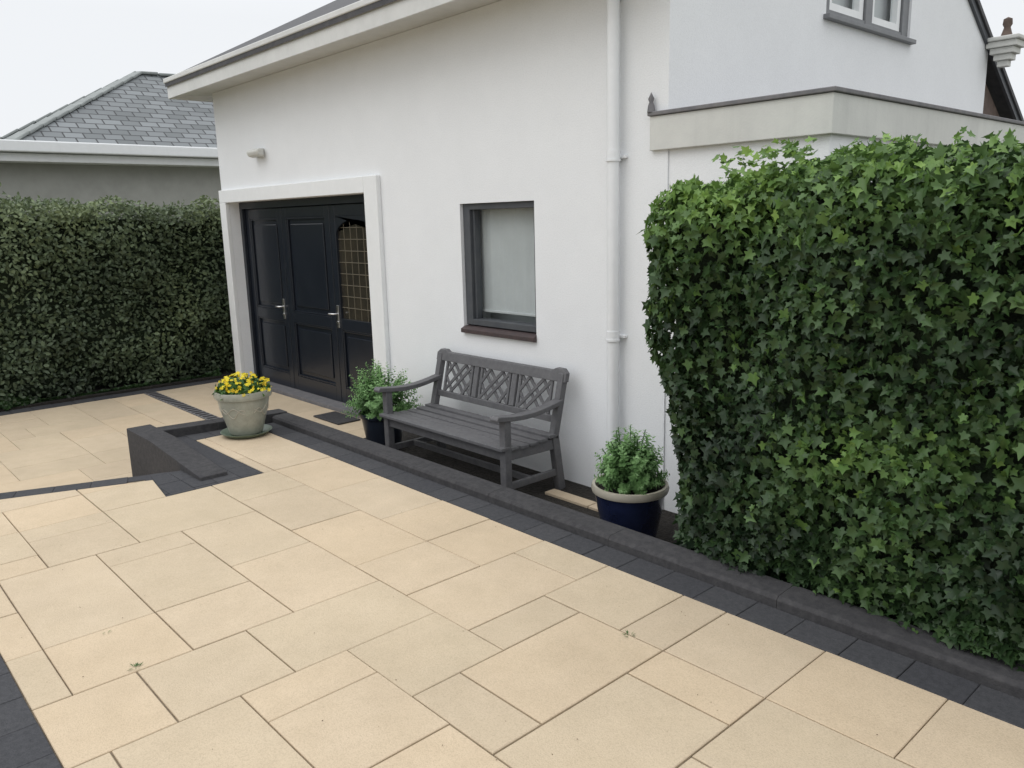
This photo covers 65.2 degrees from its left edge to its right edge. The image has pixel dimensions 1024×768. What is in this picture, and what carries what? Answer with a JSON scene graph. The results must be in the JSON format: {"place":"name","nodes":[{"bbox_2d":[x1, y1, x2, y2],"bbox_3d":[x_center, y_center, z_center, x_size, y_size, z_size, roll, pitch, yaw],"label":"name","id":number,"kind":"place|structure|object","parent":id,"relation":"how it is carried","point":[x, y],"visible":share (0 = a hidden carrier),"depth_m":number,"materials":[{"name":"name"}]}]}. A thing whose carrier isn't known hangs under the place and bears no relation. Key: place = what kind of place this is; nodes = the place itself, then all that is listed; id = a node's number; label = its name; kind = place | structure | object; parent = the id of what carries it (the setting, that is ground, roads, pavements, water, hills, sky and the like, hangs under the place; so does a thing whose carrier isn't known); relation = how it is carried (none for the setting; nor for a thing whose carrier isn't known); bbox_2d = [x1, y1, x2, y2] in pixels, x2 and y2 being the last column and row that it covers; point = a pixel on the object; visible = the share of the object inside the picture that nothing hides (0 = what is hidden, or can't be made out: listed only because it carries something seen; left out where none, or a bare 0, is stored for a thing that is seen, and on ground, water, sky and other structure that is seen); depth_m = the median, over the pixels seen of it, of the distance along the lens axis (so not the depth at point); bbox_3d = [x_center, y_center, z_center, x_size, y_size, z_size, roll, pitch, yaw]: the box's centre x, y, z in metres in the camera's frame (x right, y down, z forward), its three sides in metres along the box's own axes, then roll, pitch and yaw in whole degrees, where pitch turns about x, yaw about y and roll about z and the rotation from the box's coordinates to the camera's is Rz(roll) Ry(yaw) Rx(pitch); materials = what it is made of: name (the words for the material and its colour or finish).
{"place":"outdoors","nodes":[
{"label":"outdoors","id":0,"kind":"place"},
{"bbox_2d":[0,163,220,221],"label":"walls","id":1,"kind":"structure","parent":0,"point":[149,185],"depth_m":15.11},
{"bbox_2d":[0,152,218,167],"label":"fascia","id":2,"kind":"structure","parent":1,"relation":"on","point":[34,158],"depth_m":14.62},
{"bbox_2d":[0,139,217,158],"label":"fascia gutter","id":3,"kind":"object","parent":2,"relation":"on","point":[31,146],"visible":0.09,"depth_m":14.44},
{"bbox_2d":[6,131,28,139],"bbox_3d":[-8.569,-4.290,13.864,0.200,0.210,0.381,0,12,7],"label":"hip","id":4,"kind":"object","parent":3,"relation":"on","point":[18,135],"visible":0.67,"depth_m":13.83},
{"bbox_2d":[20,74,216,147],"bbox_3d":[-5.530,-6.077,18.113,10.900,1.790,2.800,-12,16,-41],"label":"slate front","id":5,"kind":"object","parent":3,"relation":"on","point":[142,109],"visible":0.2,"depth_m":15.93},
{"bbox_2d":[22,124,42,133],"bbox_3d":[-8.530,-4.528,14.206,0.200,0.210,0.381,0,12,7],"label":"hip","id":6,"kind":"object","parent":5,"relation":"on","point":[32,128],"visible":0.9,"depth_m":14.18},
{"bbox_2d":[0,377,365,492],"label":"driveway","id":7,"kind":"structure","parent":0,"point":[69,442],"depth_m":8.06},
{"bbox_2d":[127,424,227,480],"bbox_3d":[-2.414,0.656,5.749,0.180,0.472,1.449,-12,16,-41],"label":"wedge stone","id":8,"kind":"object","parent":7,"relation":"on","point":[153,449],"visible":0.52,"depth_m":5.73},
{"bbox_2d":[157,419,216,436],"bbox_3d":[-2.646,0.552,6.344,0.595,0.445,0.148,-9,14,-33],"label":"return stone","id":9,"kind":"object","parent":7,"relation":"on","point":[184,429],"visible":0.24,"depth_m":6.32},
{"bbox_2d":[210,409,286,429],"bbox_3d":[-2.167,0.475,6.657,0.595,0.445,0.148,-9,14,-33],"label":"return stone","id":10,"kind":"object","parent":7,"relation":"on","point":[221,423],"visible":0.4,"depth_m":6.63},
{"bbox_2d":[313,411,360,424],"bbox_3d":[-1.792,0.346,8.175,0.260,0.014,0.500,-12,16,-41],"label":"door mat","id":11,"kind":"object","parent":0,"point":[335,417],"depth_m":8.14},
{"bbox_2d":[0,423,1023,767],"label":"patio","id":12,"kind":"structure","parent":0,"point":[416,621],"depth_m":3.06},
{"bbox_2d":[212,371,271,438],"bbox_3d":[-2.084,0.147,6.215,0.446,0.502,0.454,-12,16,-41],"label":"flower pot","id":13,"kind":"object","parent":12,"relation":"on","point":[242,399],"visible":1,"depth_m":6.10,"materials":[{"name":"stone"}]},
{"bbox_2d":[636,136,1023,671],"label":"ivy","id":14,"kind":"object","parent":12,"relation":"on","point":[964,172],"depth_m":3.06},
{"bbox_2d":[673,492,1023,665],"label":"ivy spill","id":15,"kind":"object","parent":14,"relation":"attached to","point":[973,638],"visible":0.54,"depth_m":3.06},
{"bbox_2d":[712,126,1023,184],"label":"ivy shoots","id":16,"kind":"object","parent":14,"relation":"attached to","point":[791,149],"visible":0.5,"depth_m":3.35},
{"bbox_2d":[0,0,1023,136],"label":"sky","id":17,"kind":"structure","parent":0,"point":[54,54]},
{"bbox_3d":[-1.538,0.084,8.418,0.024,0.022,0.740,-12,16,-41],"label":"low leaf moulding","id":18,"kind":"object","parent":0,"visible":0},
{"bbox_2d":[343,332,348,385],"bbox_3d":[-1.787,-0.266,8.616,0.024,0.596,0.022,-12,16,-41],"label":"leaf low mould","id":19,"kind":"object","parent":18,"relation":"on","point":[346,362],"visible":1,"depth_m":8.60,"materials":[{"name":"black paint"}]},
{"label":"ground","id":20,"kind":"structure","parent":0,"visible":0},
{"bbox_2d":[0,182,235,411],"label":"hedge","id":21,"kind":"object","parent":20,"relation":"on","point":[94,303],"visible":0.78,"depth_m":9.64,"materials":[{"name":"green plant"}]},
{"bbox_2d":[272,412,342,442],"bbox_3d":[-1.620,0.522,6.389,0.155,0.436,0.914,-12,16,-41],"label":"kerbstone","id":22,"kind":"object","parent":20,"relation":"on","point":[319,431],"visible":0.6,"depth_m":6.30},
{"bbox_2d":[267,381,360,418],"bbox_3d":[-2.275,0.159,9.139,0.230,0.038,3.120,-12,16,-41],"label":"threshold","id":23,"kind":"object","parent":20,"relation":"on","point":[322,401],"visible":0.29,"depth_m":9.03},
{"bbox_2d":[245,210,263,378],"bbox_3d":[-3.201,-1.102,10.015,0.045,2.115,0.100,-12,16,-41],"label":"leaf stile","id":24,"kind":"object","parent":23,"relation":"on","point":[250,245],"visible":0.62,"depth_m":9.98,"materials":[{"name":"black paint"}]},
{"bbox_2d":[263,366,290,386],"bbox_3d":[-2.897,-0.094,9.912,0.045,0.170,0.730,-12,16,-41],"label":"leaf bottom rail","id":25,"kind":"object","parent":23,"relation":"on","point":[277,376],"visible":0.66,"depth_m":9.87,"materials":[{"name":"black paint"}]},
{"bbox_2d":[261,318,288,370],"bbox_3d":[-2.894,-0.493,9.841,0.020,0.640,0.734,-12,16,-41],"label":"door panel moulding","id":26,"kind":"object","parent":25,"relation":"on","point":[270,363],"visible":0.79,"depth_m":9.87,"materials":[{"name":"black paint"}]},
{"bbox_2d":[263,322,288,366],"bbox_3d":[-2.907,-0.490,9.829,0.016,0.500,0.590,-12,16,-41],"label":"door panel","id":27,"kind":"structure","parent":26,"relation":"attached to","point":[275,342],"depth_m":9.80,"materials":[{"name":"black paint"}]},
{"bbox_2d":[276,208,294,387],"bbox_3d":[-2.641,-0.990,9.412,0.045,2.115,0.100,-12,16,-41],"label":"leaf stile","id":28,"kind":"object","parent":23,"relation":"on","point":[284,281],"visible":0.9,"depth_m":9.38,"materials":[{"name":"black paint"}]},
{"bbox_2d":[281,208,298,388],"bbox_3d":[-2.567,-0.976,9.332,0.045,2.115,0.100,-12,16,-41],"label":"leaf stile","id":29,"kind":"object","parent":23,"relation":"on","point":[289,289],"visible":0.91,"depth_m":9.30,"materials":[{"name":"black paint"}]},
{"bbox_2d":[298,376,336,400],"bbox_3d":[-2.216,0.042,9.178,0.045,0.170,0.870,-12,16,-41],"label":"leaf bottom rail","id":30,"kind":"object","parent":23,"relation":"on","point":[320,388],"visible":0.94,"depth_m":9.14,"materials":[{"name":"black paint"}]},
{"bbox_2d":[297,324,335,382],"bbox_3d":[-2.213,-0.358,9.107,0.020,0.640,0.874,-12,16,-41],"label":"door panel moulding","id":31,"kind":"object","parent":30,"relation":"on","point":[318,330],"visible":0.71,"depth_m":9.12,"materials":[{"name":"black paint"}]},
{"bbox_2d":[299,328,333,377],"bbox_3d":[-2.227,-0.355,9.095,0.016,0.500,0.730,-12,16,-41],"label":"door panel","id":32,"kind":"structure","parent":31,"relation":"attached to","point":[316,350],"depth_m":9.07,"materials":[{"name":"black paint"}]},
{"bbox_2d":[299,374,335,384],"bbox_3d":[-2.222,-0.052,9.156,0.024,0.022,0.870,-12,16,-41],"label":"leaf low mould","id":33,"kind":"object","parent":30,"relation":"on","point":[317,379],"visible":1,"depth_m":9.14,"materials":[{"name":"black paint"}]},
{"bbox_2d":[295,324,300,373],"bbox_3d":[-2.515,-0.411,9.401,0.024,0.596,0.022,-12,16,-41],"label":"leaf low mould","id":34,"kind":"object","parent":33,"relation":"on","point":[298,354],"visible":1,"depth_m":9.39,"materials":[{"name":"black paint"}]},
{"bbox_2d":[324,205,341,401],"bbox_3d":[-1.913,-0.845,8.628,0.045,2.115,0.100,-12,16,-41],"label":"leaf stile","id":35,"kind":"object","parent":23,"relation":"on","point":[332,299],"visible":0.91,"depth_m":8.60,"materials":[{"name":"black paint"}]},
{"bbox_2d":[329,205,346,402],"bbox_3d":[-1.839,-0.831,8.548,0.045,2.115,0.100,-12,16,-41],"label":"leaf stile","id":36,"kind":"object","parent":23,"relation":"on","point":[336,269],"visible":0.77,"depth_m":8.49,"materials":[{"name":"black paint"}]},
{"bbox_2d":[346,388,358,404],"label":"leaf bottom rail","id":37,"kind":"object","parent":23,"relation":"on","point":[349,392],"visible":0.27,"depth_m":8.63,"materials":[{"name":"black paint"}]},
{"bbox_2d":[346,332,372,387],"bbox_3d":[-1.529,-0.221,8.370,0.020,0.640,0.744,-12,16,-41],"label":"door panel moulding","id":38,"kind":"object","parent":37,"relation":"on","point":[364,337],"visible":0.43,"depth_m":8.53,"materials":[{"name":"black paint"}]},
{"bbox_2d":[347,337,373,385],"bbox_3d":[-1.542,-0.219,8.358,0.016,0.500,0.600,-12,16,-41],"label":"door panel","id":39,"kind":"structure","parent":38,"relation":"attached to","point":[360,352],"depth_m":8.40,"materials":[{"name":"black paint"}]},
{"bbox_2d":[328,432,413,467],"bbox_3d":[-1.003,0.645,5.724,0.155,0.436,0.914,-12,16,-41],"label":"kerbstone","id":40,"kind":"object","parent":20,"relation":"on","point":[387,455],"visible":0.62,"depth_m":5.63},
{"bbox_2d":[398,456,504,501],"bbox_3d":[-0.387,0.768,5.060,0.156,0.436,0.914,-12,16,-41],"label":"kerbstone","id":41,"kind":"object","parent":20,"relation":"on","point":[473,486],"visible":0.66,"depth_m":4.96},
{"bbox_2d":[212,0,699,508],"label":"front wall","id":42,"kind":"structure","parent":20,"relation":"on","point":[436,125],"depth_m":6.06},
{"bbox_2d":[220,203,244,374],"bbox_3d":[-3.499,-1.125,10.030,0.050,2.229,0.170,-12,16,-41],"label":"door surround","id":43,"kind":"object","parent":42,"relation":"attached to","point":[231,283],"visible":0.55,"depth_m":9.97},
{"bbox_2d":[239,209,259,378],"bbox_3d":[-3.273,-1.100,10.079,0.100,2.150,0.070,-12,16,-41],"label":"door frame","id":44,"kind":"object","parent":42,"relation":"attached to","point":[249,290],"visible":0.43,"depth_m":10.03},
{"bbox_2d":[247,148,262,157],"bbox_3d":[-2.859,-2.570,8.897,0.084,0.089,0.270,-12,16,-41],"label":"lamp body","id":45,"kind":"object","parent":42,"relation":"attached to","point":[254,153],"visible":1,"depth_m":8.83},
{"bbox_2d":[218,176,363,202],"bbox_3d":[-2.477,-2.081,8.655,0.050,0.150,3.289,-12,16,-41],"label":"door surround top","id":46,"kind":"object","parent":42,"relation":"attached to","point":[350,185],"depth_m":8.39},
{"bbox_2d":[239,194,363,208],"bbox_3d":[-2.273,-1.987,8.744,0.100,0.080,3.120,-12,16,-41],"label":"door frame top","id":47,"kind":"object","parent":42,"relation":"attached to","point":[342,199],"depth_m":8.63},
{"bbox_2d":[249,208,276,218],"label":"leaf top rail","id":48,"kind":"object","parent":47,"relation":"attached to","point":[267,213],"visible":0.93,"depth_m":9.49,"materials":[{"name":"black paint"}]},
{"bbox_2d":[285,205,323,217],"bbox_3d":[-2.264,-1.889,8.777,0.045,0.115,0.870,-12,16,-41],"label":"leaf top rail","id":49,"kind":"object","parent":47,"relation":"attached to","point":[306,211],"visible":0.98,"depth_m":8.74,"materials":[{"name":"black paint"}]},
{"bbox_2d":[334,203,364,215],"bbox_3d":[-1.580,-1.753,8.039,0.045,0.115,0.740,-12,16,-41],"label":"leaf top rail","id":50,"kind":"object","parent":47,"relation":"attached to","point":[348,209],"visible":0.56,"depth_m":8.07,"materials":[{"name":"black paint"}]},
{"bbox_2d":[335,215,365,235],"bbox_3d":[-1.581,-1.598,8.068,0.026,0.200,0.740,-12,16,-41],"label":"arch head","id":51,"kind":"object","parent":47,"relation":"attached to","point":[359,220],"visible":0.66,"depth_m":8.12},
{"bbox_2d":[262,203,356,208],"bbox_3d":[-2.204,-0.944,9.000,0.025,2.230,3.120,-12,16,-41],"label":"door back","id":52,"kind":"structure","parent":42,"relation":"attached to","point":[316,205],"depth_m":8.65,"materials":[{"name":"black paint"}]},
{"bbox_2d":[253,220,282,307],"bbox_3d":[-2.918,-1.448,9.642,0.020,1.070,0.734,-12,16,-41],"label":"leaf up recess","id":53,"kind":"object","parent":52,"relation":"attached to","point":[267,222],"visible":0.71,"depth_m":9.70,"materials":[{"name":"black paint"}]},
{"bbox_2d":[250,221,259,304],"bbox_3d":[-3.173,-1.492,9.885,0.024,1.026,0.022,-12,16,-41],"label":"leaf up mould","id":54,"kind":"object","parent":53,"relation":"attached to","point":[255,265],"visible":1,"depth_m":9.87,"materials":[{"name":"black paint"}]},
{"bbox_2d":[254,224,282,303],"bbox_3d":[-2.931,-1.445,9.630,0.016,0.930,0.590,-12,16,-41],"label":"door panel","id":55,"kind":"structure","parent":53,"relation":"attached to","point":[268,261],"depth_m":9.61,"materials":[{"name":"black paint"}]},
{"bbox_2d":[258,307,285,320],"bbox_3d":[-2.916,-0.863,9.752,0.045,0.120,0.730,-12,16,-41],"label":"leaf lock rail","id":56,"kind":"object","parent":52,"relation":"attached to","point":[270,313],"visible":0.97,"depth_m":9.74,"materials":[{"name":"black paint"}]},
{"bbox_2d":[289,219,330,313],"bbox_3d":[-2.237,-1.312,8.909,0.020,1.070,0.874,-12,16,-41],"label":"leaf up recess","id":57,"kind":"object","parent":52,"relation":"attached to","point":[307,221],"visible":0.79,"depth_m":8.93,"materials":[{"name":"black paint"}]},
{"bbox_2d":[286,220,295,309],"bbox_3d":[-2.539,-1.365,9.202,0.024,1.026,0.022,-12,16,-41],"label":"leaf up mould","id":58,"kind":"object","parent":57,"relation":"attached to","point":[291,268],"visible":1,"depth_m":9.19,"materials":[{"name":"black paint"}]},
{"bbox_2d":[290,223,329,309],"bbox_3d":[-2.250,-1.309,8.897,0.016,0.930,0.730,-12,16,-41],"label":"door panel","id":59,"kind":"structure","parent":57,"relation":"attached to","point":[309,262],"depth_m":8.87,"materials":[{"name":"black paint"}]},
{"bbox_2d":[293,312,331,327],"bbox_3d":[-2.236,-0.727,9.018,0.045,0.120,0.870,-12,16,-41],"label":"leaf lock rail","id":60,"kind":"object","parent":52,"relation":"attached to","point":[316,320],"visible":0.93,"depth_m":8.98,"materials":[{"name":"black paint"}]},
{"bbox_2d":[341,319,371,334],"bbox_3d":[-1.551,-0.591,8.281,0.045,0.120,0.740,-12,16,-41],"label":"leaf lock rail","id":61,"kind":"object","parent":52,"relation":"attached to","point":[357,326],"visible":0.56,"depth_m":8.31,"materials":[{"name":"black paint"}]},
{"bbox_2d":[338,221,371,321],"bbox_3d":[-1.557,-1.175,8.168,0.010,1.070,0.740,-12,16,-41],"label":"leaded glass","id":62,"kind":"object","parent":61,"relation":"on","point":[351,292],"visible":0.64,"depth_m":8.24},
{"bbox_2d":[167,0,459,98],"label":"fascia board","id":63,"kind":"object","parent":42,"relation":"on","point":[383,15],"visible":0.77,"depth_m":7.04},
{"bbox_2d":[173,95,212,101],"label":"fascia end","id":64,"kind":"structure","parent":63,"relation":"attached to","point":[196,98],"depth_m":9.80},
{"bbox_2d":[163,0,379,83],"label":"eaves strip","id":65,"kind":"object","parent":63,"relation":"on","point":[321,19],"visible":0.8,"depth_m":7.42,"materials":[{"name":"paint"}]},
{"bbox_2d":[165,0,395,86],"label":"roof front","id":66,"kind":"structure","parent":65,"relation":"on","point":[327,8],"depth_m":8.04,"materials":[{"name":"tile"}]},
{"bbox_2d":[184,0,499,95],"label":"soffit","id":67,"kind":"structure","parent":63,"relation":"attached to","point":[443,12],"depth_m":7.06,"materials":[{"name":"paint"}]},
{"bbox_2d":[363,175,391,385],"bbox_3d":[-1.267,-0.754,7.606,0.050,2.380,0.220,-12,16,-41],"label":"door surround","id":68,"kind":"object","parent":42,"relation":"attached to","point":[376,257],"visible":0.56,"depth_m":7.51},
{"bbox_2d":[463,204,475,324],"bbox_3d":[-0.324,-0.994,6.657,0.110,0.990,0.085,-12,16,-41],"label":"window frame","id":69,"kind":"object","parent":42,"relation":"attached to","point":[469,261],"visible":0.51,"depth_m":6.61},
{"bbox_2d":[472,210,482,318],"bbox_3d":[-0.283,-0.987,6.621,0.060,0.890,0.025,-12,16,-41],"label":"window sash","id":70,"kind":"object","parent":69,"relation":"attached to","point":[477,263],"depth_m":6.61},
{"bbox_2d":[461,324,536,342],"bbox_3d":[-0.069,-0.416,6.457,0.175,0.067,0.881,-12,16,-41],"label":"window sill","id":71,"kind":"structure","parent":42,"relation":"attached to","point":[504,333],"depth_m":6.38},
{"bbox_2d":[469,201,533,209],"bbox_3d":[-0.054,-1.397,6.258,0.110,0.050,0.750,-12,16,-41],"label":"window frame top","id":72,"kind":"object","parent":42,"relation":"attached to","point":[502,205],"depth_m":6.21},
{"bbox_2d":[473,318,535,332],"bbox_3d":[-0.031,-0.477,6.450,0.110,0.050,0.750,-12,16,-41],"label":"window frame bottom","id":73,"kind":"object","parent":42,"relation":"attached to","point":[511,325],"depth_m":6.41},
{"bbox_2d":[480,208,534,313],"bbox_3d":[-0.001,-1.009,6.397,0.014,0.870,0.855,-12,16,-41],"label":"window blind","id":74,"kind":"object","parent":42,"relation":"attached to","point":[507,259],"depth_m":6.43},
{"bbox_2d":[483,309,535,316],"bbox_3d":[0.010,-0.573,6.487,0.020,0.020,0.835,-12,16,-41],"label":"blind bar","id":75,"kind":"object","parent":74,"relation":"attached to","point":[507,312],"visible":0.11,"depth_m":6.51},
{"bbox_2d":[491,312,535,323],"bbox_3d":[0.120,-0.944,6.535,0.010,1.460,1.475,-12,16,-41],"label":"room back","id":76,"kind":"object","parent":42,"relation":"attached to","point":[517,318],"depth_m":6.74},
{"bbox_2d":[606,150,619,158],"bbox_3d":[0.657,-1.485,5.195,0.087,0.060,0.092,-12,16,-41],"label":"pipe socket","id":77,"kind":"object","parent":42,"relation":"attached to","point":[612,154],"visible":0.86,"depth_m":5.16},
{"bbox_2d":[606,331,619,339],"bbox_3d":[0.685,-0.330,5.435,0.087,0.060,0.092,-12,16,-41],"label":"pipe socket","id":78,"kind":"object","parent":42,"relation":"attached to","point":[612,335],"visible":0.92,"depth_m":5.40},
{"bbox_2d":[364,431,678,543],"bbox_3d":[2.098,1.271,3.387,1.250,0.070,10.750,-12,16,-41],"label":"planting strip","id":79,"kind":"object","parent":20,"relation":"on","point":[578,497],"visible":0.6,"depth_m":5.97,"materials":[{"name":"soil"}]},
{"bbox_2d":[341,359,422,449],"bbox_3d":[-1.117,0.181,6.937,0.692,0.815,0.714,-12,16,-41],"label":"potted shrub","id":80,"kind":"object","parent":79,"relation":"on","point":[370,403],"visible":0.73,"depth_m":6.83,"materials":[{"name":"green plant"}]},
{"bbox_2d":[374,348,569,489],"bbox_3d":[-0.342,0.284,6.165,0.709,0.899,1.520,-12,16,-41],"label":"garden bench","id":81,"kind":"object","parent":79,"relation":"on","point":[504,440],"visible":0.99,"depth_m":6.09,"materials":[{"name":"grey paint"}]},
{"bbox_2d":[607,0,619,455],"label":"drainpipe","id":82,"kind":"object","parent":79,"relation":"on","point":[613,74],"visible":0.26,"depth_m":5.24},
{"bbox_2d":[591,425,669,537],"bbox_3d":[0.705,0.613,4.788,0.467,0.755,0.464,-12,16,-41],"label":"potted shrub","id":83,"kind":"object","parent":79,"relation":"on","point":[630,487],"visible":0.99,"depth_m":4.66,"materials":[{"name":"green plant"}]},
{"bbox_2d":[488,487,624,545],"bbox_3d":[0.231,0.890,4.395,0.154,0.436,0.914,-12,16,-41],"label":"kerbstone","id":84,"kind":"object","parent":20,"relation":"on","point":[598,530],"visible":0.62,"depth_m":4.29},
{"bbox_2d":[608,528,792,608],"bbox_3d":[0.847,1.013,3.731,0.155,0.436,0.914,-12,16,-41],"label":"kerbstone","id":85,"kind":"object","parent":20,"relation":"on","point":[766,590],"visible":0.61,"depth_m":3.62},
{"bbox_2d":[664,134,937,513],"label":"extension wall","id":86,"kind":"structure","parent":20,"relation":"on","point":[686,163],"depth_m":4.78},
{"bbox_2d":[650,92,1023,150],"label":"extension band","id":87,"kind":"object","parent":86,"relation":"attached to","point":[835,113],"visible":0.64,"depth_m":4.59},
{"bbox_2d":[647,86,1023,125],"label":"extension coping","id":88,"kind":"object","parent":87,"relation":"on","point":[848,91],"visible":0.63,"depth_m":4.60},
{"bbox_2d":[697,0,826,104],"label":"gable wall front","id":89,"kind":"structure","parent":88,"relation":"on","point":[751,48],"depth_m":5.48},
{"bbox_2d":[822,20,908,98],"bbox_3d":[2.862,-1.221,6.973,1.520,3.450,0.300,-12,16,-41],"label":"gable wall below window","id":90,"kind":"structure","parent":88,"relation":"on","point":[857,59],"depth_m":6.51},
{"bbox_2d":[777,586,1023,699],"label":"kerbstone","id":91,"kind":"object","parent":20,"relation":"on","point":[884,632],"visible":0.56,"depth_m":2.98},
{"bbox_2d":[905,0,987,113],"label":"gable wall rear","id":92,"kind":"structure","parent":20,"relation":"on","point":[947,59],"depth_m":7.57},
{"bbox_2d":[832,0,890,21],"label":"curtain","id":93,"kind":"object","parent":92,"relation":"attached to","point":[882,9],"depth_m":6.92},
{"bbox_2d":[829,10,900,34],"bbox_3d":[2.862,-2.928,6.548,1.310,0.055,0.090,-12,16,-41],"label":"frame bottom","id":94,"kind":"object","parent":92,"relation":"on","point":[861,21],"visible":0.21,"depth_m":6.43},
{"bbox_2d":[831,3,858,18],"bbox_3d":[2.598,-2.929,6.303,0.458,0.059,0.060,-12,16,-41],"label":"sash rail","id":95,"kind":"object","parent":94,"relation":"on","point":[845,10],"visible":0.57,"depth_m":6.28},
{"bbox_2d":[852,0,863,19],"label":"sash","id":96,"kind":"object","parent":94,"relation":"on","point":[857,5],"visible":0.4,"depth_m":6.44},
{"bbox_2d":[863,0,872,25],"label":"frame","id":97,"kind":"object","parent":94,"relation":"on","point":[867,10],"depth_m":6.49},
{"bbox_2d":[873,17,895,30],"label":"sash rail","id":98,"kind":"object","parent":94,"relation":"on","point":[884,23],"visible":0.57,"depth_m":6.75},
{"bbox_2d":[890,0,900,31],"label":"sash","id":99,"kind":"object","parent":94,"relation":"on","point":[895,8],"visible":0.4,"depth_m":6.89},
{"bbox_2d":[823,13,915,44],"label":"sill","id":100,"kind":"structure","parent":92,"relation":"attached to","point":[864,27],"depth_m":6.39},
{"bbox_2d":[899,0,909,36],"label":"frame","id":101,"kind":"object","parent":92,"relation":"on","point":[904,15],"depth_m":6.94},
{"bbox_2d":[975,0,1023,120],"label":"roof verge trim","id":102,"kind":"structure","parent":92,"relation":"on","point":[997,95],"depth_m":8.76,"materials":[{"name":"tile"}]},
{"bbox_2d":[968,0,1019,120],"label":"barge rear","id":103,"kind":"object","parent":102,"relation":"attached to","point":[985,37],"depth_m":8.40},
{"bbox_2d":[997,60,1010,67],"bbox_3d":[5.045,-3.283,8.205,0.100,0.058,0.100,-12,16,-41],"label":"stack corbel","id":104,"kind":"object","parent":92,"relation":"attached to","point":[1003,63],"visible":1,"depth_m":8.18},
{"bbox_2d":[993,53,1015,61],"bbox_3d":[5.044,-3.341,8.193,0.160,0.058,0.160,-12,16,-41],"label":"stack corbel","id":105,"kind":"object","parent":104,"relation":"on","point":[1006,56],"visible":0.89,"depth_m":8.14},
{"bbox_2d":[989,45,1020,55],"bbox_3d":[5.042,-3.400,8.181,0.220,0.058,0.220,-12,16,-41],"label":"stack corbel","id":106,"kind":"object","parent":105,"relation":"on","point":[1013,49],"visible":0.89,"depth_m":8.11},
{"bbox_2d":[986,38,1023,49],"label":"stack corbel","id":107,"kind":"object","parent":106,"relation":"on","point":[1017,42],"visible":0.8,"depth_m":8.07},
{"bbox_2d":[987,33,1023,41],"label":"stack cap","id":108,"kind":"object","parent":107,"relation":"on","point":[1007,37],"visible":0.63,"depth_m":8.02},
{"bbox_2d":[1001,17,1012,35],"bbox_3d":[5.037,-3.626,8.134,0.120,0.200,0.120,-12,16,-41],"label":"stack finial","id":109,"kind":"object","parent":108,"relation":"on","point":[1007,23],"visible":0.84,"depth_m":8.10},
{"bbox_2d":[983,83,999,116],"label":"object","id":110,"kind":"object","parent":20,"relation":"on","point":[989,107],"visible":0.07,"depth_m":8.72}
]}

